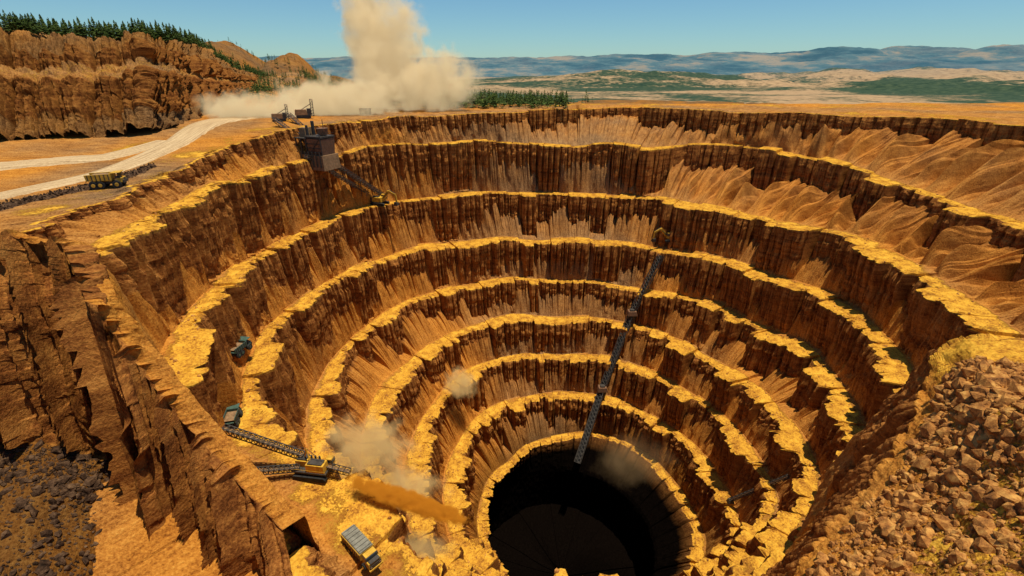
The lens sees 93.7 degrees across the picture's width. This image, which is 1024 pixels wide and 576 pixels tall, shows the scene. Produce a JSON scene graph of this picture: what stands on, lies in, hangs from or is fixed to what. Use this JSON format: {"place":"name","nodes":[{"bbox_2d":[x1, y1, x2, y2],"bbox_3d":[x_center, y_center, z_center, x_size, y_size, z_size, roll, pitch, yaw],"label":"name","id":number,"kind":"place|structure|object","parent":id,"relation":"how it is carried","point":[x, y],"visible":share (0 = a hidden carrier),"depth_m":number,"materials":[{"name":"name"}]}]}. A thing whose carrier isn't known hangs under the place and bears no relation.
{"place":"outdoors","nodes":[
{"label":"outdoors","id":0,"kind":"place"},
{"bbox_2d":[0,140,165,170],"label":"haul road","id":1,"kind":"structure","parent":0,"point":[137,149],"depth_m":309.36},
{"bbox_2d":[0,27,262,140],"bbox_3d":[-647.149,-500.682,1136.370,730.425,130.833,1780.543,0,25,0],"label":"cliff hillside","id":2,"kind":"structure","parent":0,"point":[56,83],"depth_m":412.88,"materials":[{"name":"brown stone"}]},
{"bbox_2d":[0,9,263,76],"bbox_3d":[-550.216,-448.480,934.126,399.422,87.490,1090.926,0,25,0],"label":"conifer forest","id":3,"kind":"object","parent":2,"relation":"on","point":[10,23],"visible":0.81,"depth_m":478.29,"materials":[{"name":"green plant"}]},
{"bbox_2d":[0,114,270,199],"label":"haul road","id":4,"kind":"structure","parent":0,"point":[187,135],"depth_m":324.95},
{"bbox_2d":[0,41,1023,575],"bbox_3d":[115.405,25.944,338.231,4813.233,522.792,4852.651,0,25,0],"label":"open pit terrain","id":5,"kind":"structure","parent":0,"point":[690,173],"depth_m":416.92,"materials":[{"name":"brown stone"}]},
{"bbox_2d":[0,439,110,575],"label":"gravel heap","id":6,"kind":"object","parent":5,"relation":"on","point":[54,486],"visible":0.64,"depth_m":142.46,"materials":[{"name":"brown gravel"}]},
{"bbox_2d":[0,162,155,209],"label":"gravel berm stones","id":7,"kind":"object","parent":5,"relation":"on","point":[18,201],"visible":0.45,"depth_m":238.85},
{"bbox_2d":[0,164,156,210],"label":"gravel berm","id":8,"kind":"structure","parent":5,"relation":"on","point":[15,203],"depth_m":239.59,"materials":[{"name":"gravel"}]},
{"bbox_2d":[83,170,127,189],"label":"haul truck","id":9,"kind":"object","parent":5,"relation":"on","point":[100,180],"visible":1,"depth_m":250.90,"materials":[{"name":"metal"}]},
{"bbox_2d":[0,229,319,575],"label":"rock outcrop","id":10,"kind":"object","parent":5,"relation":"on","point":[85,367],"visible":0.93,"depth_m":145.72,"materials":[{"name":"brown stone"}]},
{"bbox_2d":[223,403,242,426],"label":"mining truck","id":11,"kind":"object","parent":5,"relation":"on","point":[233,414],"visible":0.73,"depth_m":226.63,"materials":[{"name":"metal"}]},
{"bbox_2d":[230,336,251,357],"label":"mining truck","id":12,"kind":"object","parent":5,"relation":"on","point":[238,351],"visible":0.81,"depth_m":262.42,"materials":[{"name":"metal"}]},
{"bbox_2d":[271,104,288,120],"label":"drill rig","id":13,"kind":"object","parent":5,"relation":"on","point":[281,116],"visible":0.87,"depth_m":435.67,"materials":[{"name":"metal"}]},
{"bbox_2d":[222,424,351,482],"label":"bucket conveyor excavator","id":14,"kind":"object","parent":5,"relation":"on","point":[308,468],"visible":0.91,"depth_m":200.13,"materials":[{"name":"metal"}]},
{"bbox_2d":[295,99,313,117],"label":"drill rig","id":15,"kind":"object","parent":5,"relation":"on","point":[302,113],"visible":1,"depth_m":459.98,"materials":[{"name":"metal"}]},
{"bbox_2d":[293,119,340,170],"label":"crusher plant","id":16,"kind":"object","parent":5,"relation":"on","point":[323,155],"visible":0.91,"depth_m":381.84,"materials":[{"name":"metal"}]},
{"bbox_2d":[272,113,387,197],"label":"feed conveyor","id":17,"kind":"object","parent":5,"relation":"on","point":[340,177],"visible":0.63,"depth_m":422.03,"materials":[{"name":"metal"}]},
{"bbox_2d":[340,524,382,572],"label":"dump truck","id":18,"kind":"object","parent":5,"relation":"on","point":[358,544],"visible":1,"depth_m":170.36,"materials":[{"name":"metal"}]},
{"bbox_2d":[359,108,370,114],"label":"site hut","id":19,"kind":"object","parent":5,"relation":"on","point":[364,111],"visible":1,"depth_m":498.28,"materials":[{"name":"metal"}]},
{"bbox_2d":[370,189,398,205],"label":"excavator","id":20,"kind":"object","parent":5,"relation":"on","point":[377,200],"visible":1,"depth_m":453.70,"materials":[{"name":"metal"}]},
{"bbox_2d":[217,39,592,108],"bbox_3d":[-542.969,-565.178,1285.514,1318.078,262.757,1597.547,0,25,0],"label":"distant forest","id":21,"kind":"object","parent":5,"relation":"on","point":[451,99],"visible":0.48,"depth_m":655.07,"materials":[{"name":"green plant"}]},
{"bbox_2d":[41,108,1016,575],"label":"bench rubble","id":22,"kind":"object","parent":5,"relation":"on","point":[557,570],"visible":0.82,"depth_m":370.41,"materials":[{"name":"brown stone"}]},
{"bbox_2d":[574,254,663,463],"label":"belt conveyor","id":23,"kind":"object","parent":5,"relation":"on","point":[631,313],"visible":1,"depth_m":483.77,"materials":[{"name":"metal"}]},
{"bbox_2d":[651,227,673,242],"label":"excavator","id":24,"kind":"object","parent":5,"relation":"on","point":[666,235],"visible":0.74,"depth_m":486.00,"materials":[{"name":"metal"}]},
{"bbox_2d":[726,474,789,503],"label":"short conveyor","id":25,"kind":"object","parent":5,"relation":"on","point":[731,500],"visible":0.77,"depth_m":360.32,"materials":[{"name":"metal"}]},
{"bbox_2d":[761,333,1023,575],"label":"rubble slope","id":26,"kind":"structure","parent":5,"relation":"on","point":[866,463],"depth_m":139.15,"materials":[{"name":"brown stone"}]},
{"bbox_2d":[805,355,1023,575],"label":"boulder pile","id":27,"kind":"object","parent":26,"relation":"on","point":[979,400],"visible":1,"depth_m":115.18,"materials":[{"name":"brown stone"}]},
{"bbox_2d":[0,0,1023,58],"label":"sky","id":28,"kind":"structure","parent":0,"point":[402,29],"materials":[{"name":"blue"}]},
{"bbox_2d":[258,44,1023,103],"bbox_3d":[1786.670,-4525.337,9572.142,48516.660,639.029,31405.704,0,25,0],"label":"valley hills","id":29,"kind":"structure","parent":0,"point":[896,74],"depth_m":5010.43,"materials":[{"name":"green plant"}]}
]}

